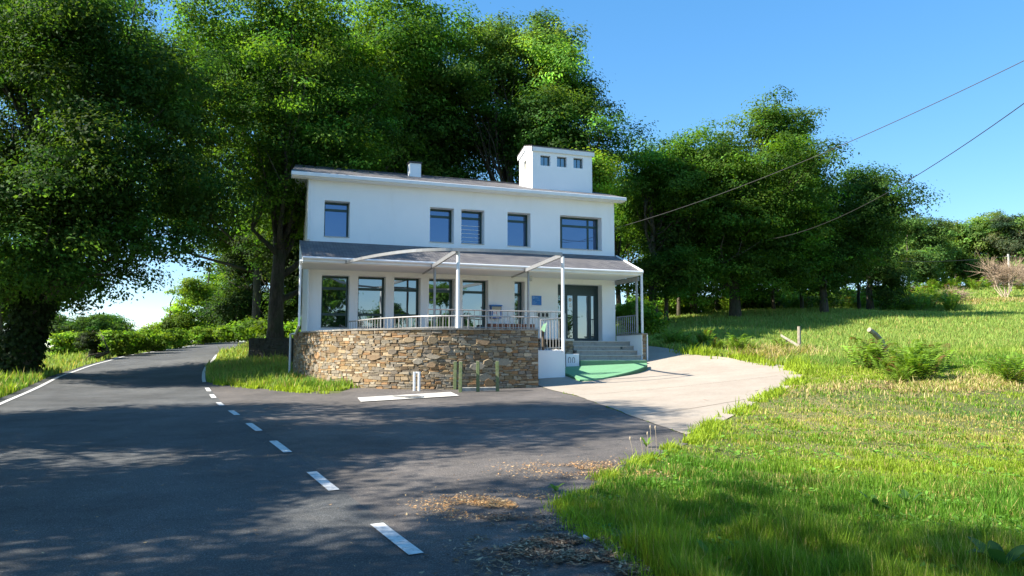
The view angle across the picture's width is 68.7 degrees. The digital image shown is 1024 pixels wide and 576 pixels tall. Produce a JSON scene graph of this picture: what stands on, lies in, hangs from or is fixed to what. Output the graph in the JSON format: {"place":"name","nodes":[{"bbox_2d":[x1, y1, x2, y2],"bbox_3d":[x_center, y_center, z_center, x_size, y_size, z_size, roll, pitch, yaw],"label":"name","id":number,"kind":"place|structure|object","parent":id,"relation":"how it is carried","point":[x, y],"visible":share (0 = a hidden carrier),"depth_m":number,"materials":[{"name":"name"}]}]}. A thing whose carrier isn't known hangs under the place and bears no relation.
{"place":"outdoors","nodes":[
{"label":"outdoors","id":0,"kind":"place"},
{"bbox_2d":[0,342,459,575],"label":"road","id":1,"kind":"structure","parent":0,"point":[68,449],"depth_m":8.91,"materials":[{"name":"asphalt"}]},
{"bbox_2d":[0,344,197,404],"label":"edge line","id":2,"kind":"object","parent":1,"relation":"on","point":[39,386],"visible":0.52,"depth_m":25.97,"materials":[{"name":"white paint"}]},
{"bbox_2d":[307,471,338,489],"bbox_3d":[-2.417,2.447,9.531,0.136,0.038,1.311,3,-6,-26],"label":"road marking","id":3,"kind":"object","parent":1,"relation":"on","point":[322,480],"visible":1,"depth_m":9.45,"materials":[{"name":"white paint"}]},
{"bbox_2d":[370,523,423,554],"bbox_3d":[-1.073,2.287,6.866,0.136,0.031,1.142,3,-6,-27],"label":"road marking","id":4,"kind":"object","parent":1,"relation":"on","point":[400,541],"visible":1,"depth_m":6.80,"materials":[{"name":"white paint"}]},
{"bbox_2d":[207,382,687,575],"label":"side road","id":5,"kind":"structure","parent":0,"point":[351,436],"depth_m":12.02,"materials":[{"name":"asphalt"}]},
{"bbox_2d":[358,392,458,401],"bbox_3d":[-3.055,3.208,22.169,3.802,0.103,1.137,4,-7,-40],"label":"painted patch","id":6,"kind":"object","parent":5,"relation":"on","point":[425,395],"visible":0.95,"depth_m":22.23,"materials":[{"name":"paint"}]},
{"bbox_2d":[392,488,586,524],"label":"leaf litter","id":7,"kind":"object","parent":5,"relation":"on","point":[500,500],"visible":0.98,"depth_m":8.24,"materials":[{"name":"plant"}]},
{"bbox_2d":[406,509,575,529],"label":"leaf litter","id":8,"kind":"object","parent":5,"relation":"on","point":[515,515],"visible":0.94,"depth_m":7.60,"materials":[{"name":"plant"}]},
{"bbox_2d":[424,515,624,575],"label":"leaf litter","id":9,"kind":"object","parent":5,"relation":"on","point":[572,538],"visible":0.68,"depth_m":6.54,"materials":[{"name":"plant"}]},
{"bbox_2d":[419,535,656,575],"bbox_3d":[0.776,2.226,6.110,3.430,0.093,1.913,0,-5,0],"label":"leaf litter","id":10,"kind":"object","parent":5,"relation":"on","point":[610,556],"visible":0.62,"depth_m":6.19,"materials":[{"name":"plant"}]},
{"bbox_2d":[472,456,732,480],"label":"leaf litter","id":11,"kind":"object","parent":5,"relation":"on","point":[580,466],"visible":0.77,"depth_m":10.32,"materials":[{"name":"plant"}]},
{"bbox_2d":[0,0,1023,347],"label":"sky","id":12,"kind":"structure","parent":0,"point":[676,64],"materials":[{"name":"blue"}]},
{"bbox_2d":[17,293,1023,516],"bbox_3d":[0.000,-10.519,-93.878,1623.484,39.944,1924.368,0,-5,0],"label":"ground","id":13,"kind":"structure","parent":0,"point":[982,429],"depth_m":15.92,"materials":[{"name":"plant"}]},
{"bbox_2d":[0,222,110,331],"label":"woodland tree","id":14,"kind":"object","parent":13,"relation":"on","point":[3,322],"visible":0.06,"depth_m":60.42,"materials":[{"name":"green plant"}]},
{"bbox_2d":[47,330,88,354],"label":"bush","id":15,"kind":"object","parent":13,"relation":"on","point":[63,343],"visible":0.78,"depth_m":49.24,"materials":[{"name":"green plant"}]},
{"bbox_2d":[48,313,116,345],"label":"roadside tree","id":16,"kind":"object","parent":13,"relation":"on","point":[91,324],"visible":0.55,"depth_m":75.13,"materials":[{"name":"green plant"}]},
{"bbox_2d":[73,330,109,359],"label":"bush","id":17,"kind":"object","parent":13,"relation":"on","point":[89,340],"visible":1,"depth_m":43.56,"materials":[{"name":"green plant"}]},
{"bbox_2d":[0,342,210,397],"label":"verge grass","id":18,"kind":"structure","parent":13,"relation":"on","point":[12,382],"depth_m":32.25,"materials":[{"name":"plant"}]},
{"bbox_2d":[68,312,143,331],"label":"roadside tree","id":19,"kind":"object","parent":13,"relation":"on","point":[122,325],"visible":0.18,"depth_m":89.64,"materials":[{"name":"green plant"}]},
{"bbox_2d":[97,319,138,356],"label":"bush","id":20,"kind":"object","parent":13,"relation":"on","point":[117,342],"visible":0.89,"depth_m":46.59,"materials":[{"name":"green plant"}]},
{"bbox_2d":[0,0,282,373],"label":"oak tree","id":21,"kind":"object","parent":13,"relation":"on","point":[72,188],"visible":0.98,"depth_m":28.39,"materials":[{"name":"green plant"}]},
{"bbox_2d":[123,328,164,353],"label":"bush","id":22,"kind":"object","parent":13,"relation":"on","point":[143,341],"visible":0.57,"depth_m":49.70,"materials":[{"name":"green plant"}]},
{"bbox_2d":[116,320,177,350],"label":"bush","id":23,"kind":"object","parent":13,"relation":"on","point":[162,342],"visible":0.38,"depth_m":54.45,"materials":[{"name":"green plant"}]},
{"bbox_2d":[165,328,198,348],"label":"bush","id":24,"kind":"object","parent":13,"relation":"on","point":[182,336],"visible":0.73,"depth_m":60.17,"materials":[{"name":"green plant"}]},
{"bbox_2d":[142,275,227,344],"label":"roadside tree","id":25,"kind":"object","parent":13,"relation":"on","point":[194,291],"visible":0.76,"depth_m":71.63,"materials":[{"name":"green plant"}]},
{"bbox_2d":[119,13,261,319],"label":"oak tree","id":26,"kind":"object","parent":13,"relation":"on","point":[256,288],"visible":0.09,"depth_m":51.76,"materials":[{"name":"green plant"}]},
{"bbox_2d":[189,325,222,344],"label":"bush","id":27,"kind":"object","parent":13,"relation":"on","point":[202,335],"visible":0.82,"depth_m":69.97,"materials":[{"name":"green plant"}]},
{"bbox_2d":[182,262,250,342],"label":"roadside tree","id":28,"kind":"object","parent":13,"relation":"on","point":[211,275],"visible":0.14,"depth_m":79.91,"materials":[{"name":"green plant"}]},
{"bbox_2d":[190,202,250,274],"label":"woodland tree","id":29,"kind":"object","parent":13,"relation":"on","point":[206,268],"visible":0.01,"depth_m":62.22,"materials":[{"name":"green plant"}]},
{"bbox_2d":[188,230,271,330],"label":"understorey tree","id":30,"kind":"object","parent":13,"relation":"on","point":[228,307],"visible":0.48,"depth_m":54.64,"materials":[{"name":"green plant"}]},
{"bbox_2d":[212,312,267,343],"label":"bush","id":31,"kind":"object","parent":13,"relation":"on","point":[225,332],"visible":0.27,"depth_m":49.08,"materials":[{"name":"green plant"}]},
{"bbox_2d":[230,316,267,340],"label":"bush","id":32,"kind":"object","parent":13,"relation":"on","point":[242,328],"visible":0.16,"depth_m":47.36,"materials":[{"name":"green plant"}]},
{"bbox_2d":[204,216,297,317],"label":"understorey tree","id":33,"kind":"object","parent":13,"relation":"on","point":[233,278],"visible":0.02,"depth_m":59.07,"materials":[{"name":"green plant"}]},
{"bbox_2d":[227,211,303,324],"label":"understorey tree","id":34,"kind":"object","parent":13,"relation":"on","point":[291,280],"visible":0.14,"depth_m":45.19,"materials":[{"name":"green plant"}]},
{"bbox_2d":[248,338,293,360],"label":"dark stone wall","id":35,"kind":"structure","parent":13,"relation":"on","point":[265,346],"depth_m":36.25,"materials":[{"name":"stone"}]},
{"bbox_2d":[246,317,300,337],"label":"bush","id":36,"kind":"object","parent":13,"relation":"on","point":[289,328],"visible":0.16,"depth_m":41.74,"materials":[{"name":"green plant"}]},
{"bbox_2d":[205,340,357,390],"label":"verge grass","id":37,"kind":"structure","parent":13,"relation":"on","point":[237,363],"depth_m":29.90,"materials":[{"name":"plant"}]},
{"bbox_2d":[151,0,438,337],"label":"oak tree","id":38,"kind":"object","parent":13,"relation":"on","point":[307,130],"visible":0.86,"depth_m":36.40,"materials":[{"name":"green plant"}]},
{"bbox_2d":[219,0,496,171],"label":"oak tree","id":39,"kind":"object","parent":13,"relation":"on","point":[411,49],"visible":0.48,"depth_m":42.95,"materials":[{"name":"green plant"}]},
{"bbox_2d":[292,328,561,389],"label":"terrace wall","id":40,"kind":"structure","parent":13,"relation":"on","point":[385,358],"depth_m":25.20,"materials":[{"name":"stone"}]},
{"bbox_2d":[348,315,538,328],"bbox_3d":[-3.242,1.292,26.844,8.189,0.465,2.248,-2,-6,25],"label":"terrace railing","id":41,"kind":"object","parent":40,"relation":"on","point":[461,316],"visible":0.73,"depth_m":25.70,"materials":[{"name":"metal"}]},
{"bbox_2d":[344,248,564,351],"bbox_3d":[-2.318,0.692,28.301,7.654,3.466,7.282,2,-5,-20],"label":"pergola frame","id":42,"kind":"object","parent":40,"relation":"on","point":[457,251],"visible":0.99,"depth_m":25.90,"materials":[{"name":"metal"}]},
{"bbox_2d":[428,309,565,340],"bbox_3d":[-0.150,1.476,29.884,6.531,1.163,1.222,3,-6,-32],"label":"terrace railing","id":43,"kind":"object","parent":40,"relation":"on","point":[513,311],"visible":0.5,"depth_m":29.74,"materials":[{"name":"metal"}]},
{"bbox_2d":[368,90,501,180],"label":"oak tree","id":44,"kind":"object","parent":13,"relation":"on","point":[451,165],"visible":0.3,"depth_m":45.45,"materials":[{"name":"green plant"}]},
{"bbox_2d":[288,145,643,372],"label":"roadside house","id":45,"kind":"structure","parent":13,"relation":"on","point":[550,201],"depth_m":32.53,"materials":[{"name":"paint"}]},
{"bbox_2d":[321,276,347,327],"bbox_3d":[-7.314,0.588,30.812,1.111,2.156,0.842,2,-5,-20],"label":"window","id":46,"kind":"structure","parent":45,"relation":"in","point":[334,296],"depth_m":30.88,"materials":[{"name":"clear glass"}]},
{"bbox_2d":[324,202,348,237],"bbox_3d":[-7.312,-2.797,31.101,1.021,1.509,0.813,2,-5,-20],"label":"window","id":47,"kind":"structure","parent":45,"relation":"in","point":[335,214],"depth_m":31.18,"materials":[{"name":"blue glass"}]},
{"bbox_2d":[358,277,383,327],"bbox_3d":[-5.929,0.623,31.318,1.133,2.147,0.849,2,-5,-20],"label":"window","id":48,"kind":"structure","parent":45,"relation":"in","point":[370,289],"depth_m":31.39,"materials":[{"name":"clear glass"}]},
{"bbox_2d":[394,278,418,327],"bbox_3d":[-4.553,0.668,31.877,1.088,2.150,0.421,0,-5,-1],"label":"window","id":49,"kind":"structure","parent":45,"relation":"in","point":[405,290],"depth_m":31.90,"materials":[{"name":"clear glass"}]},
{"bbox_2d":[430,209,450,242],"bbox_3d":[-3.147,-2.670,32.619,1.062,1.524,0.826,2,-5,-20],"label":"window","id":50,"kind":"structure","parent":45,"relation":"in","point":[440,220],"depth_m":32.70,"materials":[{"name":"blue glass"}]},
{"bbox_2d":[429,279,451,326],"bbox_3d":[-3.150,0.710,32.386,1.086,2.154,0.420,0,-5,-1],"label":"window","id":51,"kind":"structure","parent":45,"relation":"in","point":[443,287],"depth_m":32.44,"materials":[{"name":"clear glass"}]},
{"bbox_2d":[461,211,484,244],"bbox_3d":[-1.838,-2.635,33.092,1.050,1.520,0.822,2,-5,-20],"label":"window","id":52,"kind":"structure","parent":45,"relation":"in","point":[470,221],"depth_m":33.18,"materials":[{"name":"blue glass"}]},
{"bbox_2d":[462,281,484,326],"bbox_3d":[-1.737,0.755,32.898,1.117,2.137,0.432,0,-5,-1],"label":"window","id":53,"kind":"structure","parent":45,"relation":"in","point":[473,291],"depth_m":32.94,"materials":[{"name":"clear glass"}]},
{"bbox_2d":[515,282,520,323],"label":"window","id":54,"kind":"structure","parent":45,"relation":"in","point":[517,284],"depth_m":33.65,"materials":[{"name":"clear glass"}]},
{"bbox_2d":[508,214,528,246],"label":"window","id":55,"kind":"structure","parent":45,"relation":"in","point":[517,224],"depth_m":33.92,"materials":[{"name":"blue glass"}]},
{"bbox_2d":[558,285,597,340],"bbox_3d":[2.964,1.166,34.585,2.114,2.580,0.834,0,-5,0],"label":"door","id":56,"kind":"structure","parent":45,"relation":"in","point":[581,302],"depth_m":34.66,"materials":[{"name":"clear glass"}]},
{"bbox_2d":[560,217,601,250],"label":"window","id":57,"kind":"structure","parent":45,"relation":"in","point":[575,233],"depth_m":34.97,"materials":[{"name":"blue glass"}]},
{"bbox_2d":[423,6,593,182],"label":"oak tree","id":58,"kind":"object","parent":13,"relation":"on","point":[541,50],"visible":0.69,"depth_m":45.63,"materials":[{"name":"green plant"}]},
{"bbox_2d":[213,343,821,575],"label":"edge grass","id":59,"kind":"structure","parent":13,"relation":"on","point":[707,426],"depth_m":13.33,"materials":[{"name":"plant"}]},
{"bbox_2d":[538,347,564,378],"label":"white block wall","id":60,"kind":"structure","parent":13,"relation":"on","point":[551,362],"depth_m":27.76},
{"bbox_2d":[544,339,573,353],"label":"stone infill wall","id":61,"kind":"structure","parent":13,"relation":"on","point":[568,346],"depth_m":31.98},
{"bbox_2d":[477,68,663,193],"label":"oak tree","id":62,"kind":"object","parent":13,"relation":"on","point":[546,118],"visible":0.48,"depth_m":43.54,"materials":[{"name":"green plant"}]},
{"bbox_2d":[565,354,578,367],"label":"white wall","id":63,"kind":"structure","parent":13,"relation":"on","point":[571,359],"depth_m":30.65,"materials":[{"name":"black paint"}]},
{"bbox_2d":[572,138,630,208],"bbox_3d":[3.636,-2.050,39.284,4.521,11.824,5.519,2,-6,-23],"label":"oak tree","id":64,"kind":"object","parent":13,"relation":"on","point":[604,174],"visible":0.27,"depth_m":38.23,"materials":[{"name":"green plant"}]},
{"bbox_2d":[612,174,643,305],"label":"woodland tree","id":65,"kind":"object","parent":13,"relation":"on","point":[618,244],"visible":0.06,"depth_m":70.04,"materials":[{"name":"green plant"}]},
{"bbox_2d":[615,233,646,298],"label":"woodland tree","id":66,"kind":"object","parent":13,"relation":"on","point":[626,252],"visible":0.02,"depth_m":90.68,"materials":[{"name":"green plant"}]},
{"bbox_2d":[616,333,647,360],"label":"cheek wall","id":67,"kind":"structure","parent":13,"relation":"on","point":[637,341],"depth_m":32.72,"materials":[{"name":"paint"}]},
{"bbox_2d":[617,315,635,333],"bbox_3d":[5.175,1.665,33.793,0.050,0.825,1.840,2,-5,-20],"label":"step railing","id":68,"kind":"object","parent":67,"relation":"on","point":[628,332],"visible":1,"depth_m":33.62,"materials":[{"name":"metal"}]},
{"bbox_2d":[615,299,675,333],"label":"bush","id":69,"kind":"object","parent":13,"relation":"on","point":[650,321],"visible":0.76,"depth_m":43.41,"materials":[{"name":"green plant"}]},
{"bbox_2d":[624,294,689,315],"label":"bush","id":70,"kind":"object","parent":13,"relation":"on","point":[672,304],"visible":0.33,"depth_m":59.38,"materials":[{"name":"green plant"}]},
{"bbox_2d":[630,202,708,320],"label":"young oak","id":71,"kind":"object","parent":13,"relation":"on","point":[680,227],"visible":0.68,"depth_m":52.24,"materials":[{"name":"green plant"}]},
{"bbox_2d":[659,328,683,343],"bbox_3d":[7.695,2.324,36.069,1.348,0.835,1.567,0,-5,0],"label":"fern","id":72,"kind":"object","parent":13,"relation":"on","point":[670,338],"visible":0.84,"depth_m":36.08,"materials":[{"name":"green plant"}]},
{"bbox_2d":[610,136,734,325],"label":"oak tree","id":73,"kind":"object","parent":13,"relation":"on","point":[673,185],"visible":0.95,"depth_m":50.95,"materials":[{"name":"green plant"}]},
{"bbox_2d":[644,228,712,316],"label":"young oak","id":74,"kind":"object","parent":13,"relation":"on","point":[679,302],"visible":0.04,"depth_m":56.87,"materials":[{"name":"green plant"}]},
{"bbox_2d":[627,147,761,314],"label":"oak tree","id":75,"kind":"object","parent":13,"relation":"on","point":[691,310],"visible":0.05,"depth_m":59.99,"materials":[{"name":"green plant"}]},
{"bbox_2d":[697,294,727,310],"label":"bush","id":76,"kind":"object","parent":13,"relation":"on","point":[711,306],"visible":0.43,"depth_m":66.57,"materials":[{"name":"green plant"}]},
{"bbox_2d":[725,333,752,349],"bbox_3d":[9.968,2.408,32.988,1.329,0.868,1.680,0,-5,0],"label":"fern","id":77,"kind":"object","parent":13,"relation":"on","point":[741,341],"visible":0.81,"depth_m":32.73,"materials":[{"name":"green plant"}]},
{"bbox_2d":[626,85,862,317],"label":"oak tree","id":78,"kind":"object","parent":13,"relation":"on","point":[756,210],"visible":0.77,"depth_m":51.24,"materials":[{"name":"green plant"}]},
{"bbox_2d":[706,133,843,308],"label":"oak tree","id":79,"kind":"object","parent":13,"relation":"on","point":[778,303],"visible":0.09,"depth_m":64.38,"materials":[{"name":"green plant"}]},
{"bbox_2d":[563,364,1023,575],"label":"meadow grass","id":80,"kind":"structure","parent":13,"relation":"on","point":[670,521],"depth_m":7.95,"materials":[{"name":"plant"}]},
{"bbox_2d":[573,364,1023,574],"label":"clover patches","id":81,"kind":"object","parent":13,"relation":"on","point":[875,451],"visible":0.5,"depth_m":10.71,"materials":[{"name":"green plant"}]},
{"bbox_2d":[615,302,1023,384],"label":"meadow grass","id":82,"kind":"structure","parent":13,"relation":"on","point":[974,335],"depth_m":40.32,"materials":[{"name":"plant"}]},
{"bbox_2d":[749,160,950,312],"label":"oak tree","id":83,"kind":"object","parent":13,"relation":"on","point":[875,220],"visible":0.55,"depth_m":54.56,"materials":[{"name":"green plant"}]},
{"bbox_2d":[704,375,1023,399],"bbox_3d":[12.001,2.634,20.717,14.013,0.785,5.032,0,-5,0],"label":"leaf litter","id":84,"kind":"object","parent":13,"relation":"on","point":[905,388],"visible":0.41,"depth_m":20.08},
{"bbox_2d":[842,334,895,367],"bbox_3d":[11.886,2.094,24.903,1.873,1.156,1.657,2,-5,-17],"label":"fern","id":85,"kind":"object","parent":13,"relation":"on","point":[876,351],"visible":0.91,"depth_m":24.79,"materials":[{"name":"green plant"}]},
{"bbox_2d":[718,275,1023,311],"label":"bracken","id":86,"kind":"object","parent":13,"relation":"on","point":[947,300],"visible":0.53,"depth_m":67.31,"materials":[{"name":"green plant"}]},
{"bbox_2d":[869,355,901,373],"bbox_3d":[11.689,2.375,23.239,1.082,0.563,0.962,-2,-5,19],"label":"fern","id":87,"kind":"object","parent":13,"relation":"on","point":[887,364],"visible":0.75,"depth_m":23.23,"materials":[{"name":"green plant"}]},
{"bbox_2d":[854,234,922,309],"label":"oak tree","id":88,"kind":"object","parent":13,"relation":"on","point":[890,276],"visible":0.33,"depth_m":61.28,"materials":[{"name":"green plant"}]},
{"bbox_2d":[772,366,1023,402],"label":"dry grass","id":89,"kind":"structure","parent":13,"relation":"on","point":[994,381],"depth_m":20.36,"materials":[{"name":"plant"}]},
{"bbox_2d":[879,364,920,382],"bbox_3d":[11.021,2.424,21.311,1.066,0.554,0.948,3,-6,-29],"label":"fern","id":90,"kind":"object","parent":13,"relation":"on","point":[900,373],"visible":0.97,"depth_m":21.20,"materials":[{"name":"green plant"}]},
{"bbox_2d":[785,284,1023,309],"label":"meadow grass","id":91,"kind":"structure","parent":13,"relation":"on","point":[983,291],"depth_m":79.75,"materials":[{"name":"plant"}]},
{"bbox_2d":[872,339,939,366],"bbox_3d":[12.343,2.119,23.439,1.837,1.006,1.588,0,-5,0],"label":"fern","id":92,"kind":"object","parent":13,"relation":"on","point":[920,344],"visible":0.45,"depth_m":23.24,"materials":[{"name":"green plant"}]},
{"bbox_2d":[890,346,958,379],"bbox_3d":[11.915,2.148,21.520,1.922,0.994,1.497,0,-5,0],"label":"fern","id":93,"kind":"object","parent":13,"relation":"on","point":[913,358],"visible":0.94,"depth_m":21.41,"materials":[{"name":"green plant"}]},
{"bbox_2d":[890,212,960,291],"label":"distant tree","id":94,"kind":"object","parent":13,"relation":"on","point":[927,247],"visible":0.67,"depth_m":99.68,"materials":[{"name":"green plant"}]},
{"bbox_2d":[905,340,953,367],"bbox_3d":[13.357,2.119,23.875,1.469,0.907,1.306,0,-5,0],"label":"fern","id":95,"kind":"object","parent":13,"relation":"on","point":[937,352],"visible":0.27,"depth_m":23.69,"materials":[{"name":"green plant"}]},
{"bbox_2d":[892,237,978,278],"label":"distant tree","id":96,"kind":"object","parent":13,"relation":"on","point":[958,251],"visible":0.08,"depth_m":103.97,"materials":[{"name":"green plant"}]},
{"bbox_2d":[885,295,1023,305],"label":"dry grass","id":97,"kind":"structure","parent":13,"relation":"on","point":[1002,299],"depth_m":71.45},
{"bbox_2d":[935,208,1018,285],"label":"distant tree","id":98,"kind":"object","parent":13,"relation":"on","point":[975,228],"visible":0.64,"depth_m":103.61,"materials":[{"name":"green plant"}]},
{"bbox_2d":[966,536,1023,566],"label":"weed","id":99,"kind":"object","parent":13,"relation":"on","point":[996,551],"visible":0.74,"depth_m":5.91,"materials":[{"name":"green plant"}]},
{"bbox_2d":[970,255,1023,297],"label":"dead shrub","id":100,"kind":"object","parent":13,"relation":"on","point":[1004,278],"visible":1,"depth_m":76.29,"materials":[{"name":"plant"}]},
{"bbox_2d":[981,215,1023,285],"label":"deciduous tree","id":101,"kind":"object","parent":13,"relation":"on","point":[1003,244],"visible":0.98,"depth_m":100.28,"materials":[{"name":"green plant"}]},
{"bbox_2d":[987,352,1023,382],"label":"fern","id":102,"kind":"object","parent":13,"relation":"on","point":[1009,373],"visible":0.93,"depth_m":20.34,"materials":[{"name":"green plant"}]},
{"bbox_2d":[997,212,1023,280],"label":"distant tree","id":103,"kind":"object","parent":13,"relation":"on","point":[1017,220],"visible":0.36,"depth_m":100.15,"materials":[{"name":"green plant"}]},
{"bbox_3d":[16.006,-2.330,18.432,0.309,10.750,0.309,0,-5,0],"label":"utility pole","id":104,"kind":"object","parent":13,"relation":"on","visible":0},
{"bbox_2d":[614,60,1023,228],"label":"overhead cable","id":105,"kind":"object","parent":104,"relation":"attached to","point":[838,146],"visible":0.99,"depth_m":25.53,"materials":[{"name":"metal"}]},
{"bbox_2d":[754,103,1023,240],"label":"overhead cable","id":106,"kind":"object","parent":104,"relation":"attached to","point":[914,176],"visible":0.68,"depth_m":29.83,"materials":[{"name":"metal"}]},
{"bbox_2d":[538,343,801,434],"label":"driveway","id":107,"kind":"structure","parent":0,"point":[665,371],"depth_m":23.71,"materials":[{"name":"concrete"}]},
{"bbox_2d":[565,360,646,380],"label":"green ramp","id":108,"kind":"structure","parent":107,"relation":"on","point":[590,370],"depth_m":29.29,"materials":[{"name":"paint"}]},
{"bbox_2d":[573,341,644,360],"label":"entrance steps","id":109,"kind":"structure","parent":107,"relation":"on","point":[605,350],"depth_m":32.39,"materials":[{"name":"concrete"}]},
{"bbox_2d":[693,340,845,364],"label":"dry grass","id":110,"kind":"structure","parent":0,"point":[771,350],"depth_m":31.20,"materials":[{"name":"plant"}]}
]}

